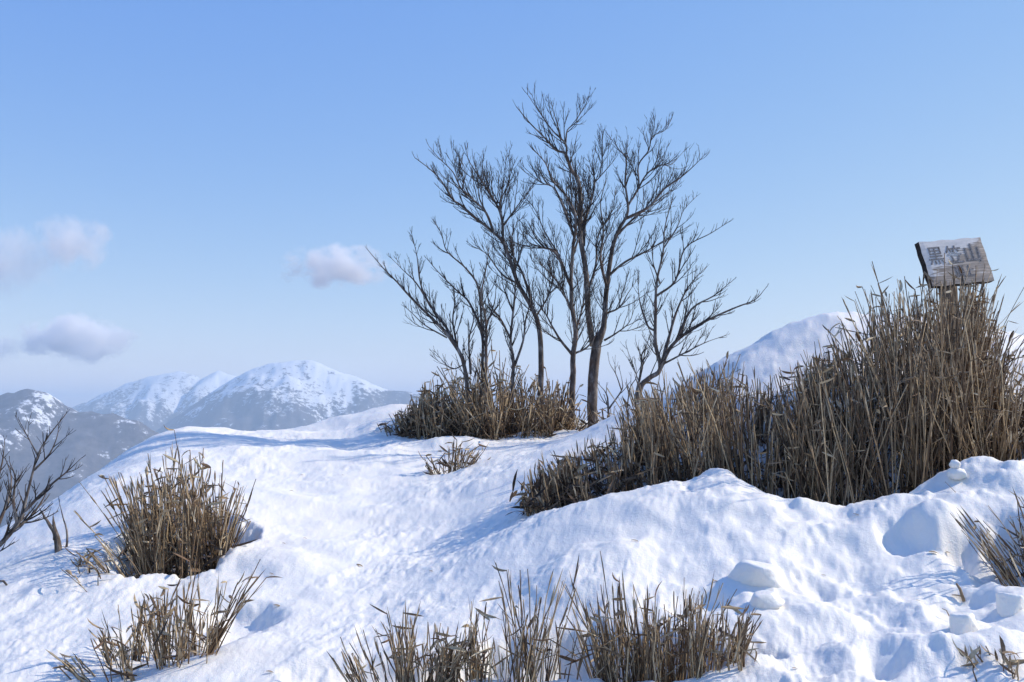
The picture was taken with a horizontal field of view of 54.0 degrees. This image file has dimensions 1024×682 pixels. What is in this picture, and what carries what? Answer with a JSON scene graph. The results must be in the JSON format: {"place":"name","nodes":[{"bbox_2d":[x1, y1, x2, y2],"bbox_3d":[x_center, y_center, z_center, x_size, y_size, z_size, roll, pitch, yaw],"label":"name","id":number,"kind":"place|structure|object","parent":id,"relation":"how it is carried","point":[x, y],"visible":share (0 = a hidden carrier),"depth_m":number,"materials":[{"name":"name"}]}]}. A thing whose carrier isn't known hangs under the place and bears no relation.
{"place":"outdoors","nodes":[
{"label":"outdoors","id":0,"kind":"place"},
{"bbox_2d":[0,360,450,527],"bbox_3d":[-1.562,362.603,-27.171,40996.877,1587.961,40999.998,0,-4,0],"label":"mountain terrain","id":1,"kind":"structure","parent":0,"point":[108,427],"depth_m":6804.00,"materials":[{"name":"white snow"}]},
{"bbox_2d":[0,311,1023,681],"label":"snow ground","id":2,"kind":"structure","parent":0,"point":[868,591],"depth_m":4.23,"materials":[{"name":"white snow"}]},
{"bbox_2d":[0,409,85,551],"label":"bare shrub","id":3,"kind":"object","parent":2,"relation":"on","point":[17,524],"visible":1,"depth_m":4.86,"materials":[{"name":"brown plant"}]},
{"bbox_2d":[39,499,67,552],"bbox_3d":[-2.272,0.952,5.011,0.150,0.343,0.090,-1,-4,11],"label":"broken stump","id":4,"kind":"object","parent":2,"relation":"on","point":[57,540],"visible":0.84,"depth_m":4.98,"materials":[{"name":"wood"}]},
{"bbox_2d":[45,649,95,681],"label":"dwarf bamboo","id":5,"kind":"object","parent":2,"relation":"on","point":[69,666],"visible":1,"depth_m":3.36,"materials":[{"name":"brown plant"}]},
{"bbox_2d":[60,548,115,591],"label":"dwarf bamboo","id":6,"kind":"object","parent":2,"relation":"on","point":[88,567],"visible":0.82,"depth_m":4.57,"materials":[{"name":"brown plant"}]},
{"bbox_2d":[72,533,141,577],"bbox_3d":[-1.875,1.060,4.645,0.446,0.352,0.335,0,-4,0],"label":"dwarf bamboo","id":7,"kind":"object","parent":2,"relation":"on","point":[98,563],"visible":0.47,"depth_m":4.58,"materials":[{"name":"brown plant"}]},
{"bbox_2d":[74,426,256,578],"bbox_3d":[-1.677,0.843,5.029,0.905,0.856,0.963,0,-4,0],"label":"dwarf bamboo","id":8,"kind":"object","parent":2,"relation":"on","point":[155,556],"visible":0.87,"depth_m":4.85,"materials":[{"name":"brown plant"}]},
{"bbox_2d":[87,553,281,681],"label":"dwarf bamboo","id":9,"kind":"object","parent":2,"relation":"on","point":[217,630],"visible":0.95,"depth_m":3.50,"materials":[{"name":"brown plant"}]},
{"bbox_2d":[377,396,421,437],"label":"dwarf bamboo","id":10,"kind":"object","parent":2,"relation":"on","point":[385,428],"visible":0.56,"depth_m":8.40,"materials":[{"name":"brown plant"}]},
{"bbox_2d":[327,601,473,681],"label":"dwarf bamboo","id":11,"kind":"object","parent":2,"relation":"on","point":[443,657],"visible":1,"depth_m":3.16,"materials":[{"name":"brown plant"}]},
{"bbox_2d":[366,217,502,430],"bbox_3d":[-0.618,-0.083,8.481,1.162,1.934,0.616,-1,-4,12],"label":"bare shrub","id":12,"kind":"object","parent":2,"relation":"on","point":[483,330],"visible":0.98,"depth_m":8.41,"materials":[{"name":"brown plant"}]},
{"bbox_2d":[418,434,490,474],"bbox_3d":[-0.416,0.798,6.793,0.545,0.356,0.362,0,-4,0],"label":"dwarf bamboo","id":13,"kind":"object","parent":2,"relation":"on","point":[454,463],"visible":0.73,"depth_m":6.81,"materials":[{"name":"brown plant"}]},
{"bbox_2d":[385,339,588,439],"bbox_3d":[-0.190,0.430,8.545,1.719,0.930,1.337,0,-4,0],"label":"dwarf bamboo","id":14,"kind":"object","parent":2,"relation":"on","point":[436,416],"visible":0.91,"depth_m":8.23,"materials":[{"name":"brown plant"}]},
{"bbox_2d":[412,139,568,410],"bbox_3d":[-0.190,-0.473,8.841,1.423,2.734,0.784,0,-4,0],"label":"bare tree","id":15,"kind":"object","parent":2,"relation":"on","point":[465,194],"visible":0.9,"depth_m":8.83,"materials":[{"name":"brown plant"}]},
{"bbox_2d":[479,223,538,433],"bbox_3d":[-0.053,-0.075,8.556,0.567,1.908,0.296,1,-5,-19],"label":"bare tree","id":16,"kind":"object","parent":2,"relation":"on","point":[511,344],"visible":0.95,"depth_m":8.52,"materials":[{"name":"brown plant"}]},
{"bbox_2d":[433,556,587,681],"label":"dwarf bamboo","id":17,"kind":"object","parent":2,"relation":"on","point":[477,671],"visible":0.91,"depth_m":3.18,"materials":[{"name":"brown plant"}]},
{"bbox_2d":[502,143,613,429],"bbox_3d":[0.378,-0.398,8.621,1.026,2.555,0.722,0,-4,0],"label":"bare tree","id":18,"kind":"object","parent":2,"relation":"on","point":[571,303],"visible":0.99,"depth_m":8.59,"materials":[{"name":"brown plant"}]},
{"bbox_2d":[507,389,681,515],"bbox_3d":[0.581,0.586,5.419,0.831,0.693,1.475,-3,-5,31],"label":"dwarf bamboo","id":19,"kind":"object","parent":2,"relation":"on","point":[545,491],"visible":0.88,"depth_m":5.15,"materials":[{"name":"brown plant"}]},
{"bbox_2d":[559,384,657,431],"bbox_3d":[0.744,0.573,8.237,0.998,0.524,1.031,-2,-5,24],"label":"dwarf bamboo","id":20,"kind":"object","parent":2,"relation":"on","point":[577,424],"visible":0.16,"depth_m":8.28,"materials":[{"name":"brown plant"}]},
{"bbox_2d":[513,82,709,427],"bbox_3d":[0.839,-0.681,8.995,1.814,3.092,0.796,1,-4,-17],"label":"bare tree","id":21,"kind":"object","parent":2,"relation":"on","point":[592,391],"visible":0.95,"depth_m":8.98,"materials":[{"name":"brown plant"}]},
{"bbox_2d":[597,352,639,416],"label":"bare shrub","id":22,"kind":"object","parent":2,"relation":"on","point":[607,404],"visible":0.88,"depth_m":8.30,"materials":[{"name":"brown plant"}]},
{"bbox_2d":[557,551,765,681],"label":"dwarf bamboo","id":23,"kind":"object","parent":2,"relation":"on","point":[643,667],"visible":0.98,"depth_m":3.17,"materials":[{"name":"brown plant"}]},
{"bbox_2d":[621,190,768,402],"bbox_3d":[1.434,-0.246,7.979,1.122,1.996,0.553,0,-4,0],"label":"bare tree","id":24,"kind":"object","parent":2,"relation":"on","point":[662,361],"visible":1,"depth_m":7.98,"materials":[{"name":"brown plant"}]},
{"bbox_2d":[606,351,867,503],"bbox_3d":[1.246,0.551,5.522,1.367,0.963,1.476,-1,-4,11],"label":"dwarf bamboo","id":25,"kind":"object","parent":2,"relation":"on","point":[696,407],"visible":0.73,"depth_m":5.25,"materials":[{"name":"brown plant"}]},
{"bbox_2d":[728,560,783,587],"bbox_3d":[0.927,0.898,3.828,0.208,0.121,0.185,0,-4,0],"label":"snow block","id":26,"kind":"object","parent":2,"relation":"on","point":[753,573],"depth_m":3.77,"materials":[{"name":"white snow"}]},
{"bbox_2d":[749,590,784,608],"bbox_3d":[0.909,0.927,3.585,0.131,0.068,0.081,0,-4,0],"label":"snow block","id":27,"kind":"object","parent":2,"relation":"on","point":[765,599],"depth_m":3.56,"materials":[{"name":"white snow"}]},
{"bbox_2d":[753,253,1023,505],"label":"dwarf bamboo","id":28,"kind":"object","parent":2,"relation":"on","point":[909,401],"visible":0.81,"depth_m":5.14,"materials":[{"name":"brown plant"}]},
{"bbox_2d":[914,237,993,354],"bbox_3d":[2.570,-0.060,5.862,0.469,1.120,0.175,1,-4,-17],"label":"wooden sign","id":29,"kind":"object","parent":2,"relation":"on","point":[963,253],"visible":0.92,"depth_m":5.84,"materials":[{"name":"grey wood"}]},
{"bbox_2d":[947,460,966,479],"bbox_3d":[1.981,0.575,4.481,0.080,0.093,0.074,0,-4,0],"label":"tiny snowman","id":30,"kind":"object","parent":2,"relation":"on","point":[955,472],"visible":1,"depth_m":4.46,"materials":[{"name":"white snow"}]},
{"bbox_2d":[956,583,965,601],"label":"loose stalk","id":31,"kind":"object","parent":2,"relation":"on","point":[961,593],"visible":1,"depth_m":3.68,"materials":[{"name":"brown plant"}]},
{"bbox_2d":[949,612,978,634],"bbox_3d":[1.511,0.966,3.361,0.096,0.112,0.089,0,-4,0],"label":"snow block","id":32,"kind":"object","parent":2,"relation":"on","point":[961,623],"depth_m":3.33,"materials":[{"name":"white snow"}]},
{"bbox_2d":[918,317,1023,464],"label":"dwarf bamboo","id":33,"kind":"object","parent":2,"relation":"on","point":[1015,444],"visible":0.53,"depth_m":5.05,"materials":[{"name":"brown plant"}]},
{"bbox_2d":[950,489,1023,586],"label":"dwarf bamboo","id":34,"kind":"object","parent":2,"relation":"on","point":[1007,575],"visible":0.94,"depth_m":3.86,"materials":[{"name":"brown plant"}]},
{"bbox_2d":[951,635,1023,681],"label":"dwarf bamboo","id":35,"kind":"object","parent":2,"relation":"on","point":[1002,651],"visible":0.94,"depth_m":3.06,"materials":[{"name":"brown plant"}]},
{"bbox_2d":[996,592,1023,616],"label":"snow block","id":36,"kind":"object","parent":2,"relation":"on","point":[1008,604],"depth_m":3.46,"materials":[{"name":"white snow"}]},
{"bbox_2d":[0,0,1023,420],"label":"sky","id":37,"kind":"structure","parent":0,"point":[200,188],"materials":[{"name":"blue"}]}
]}

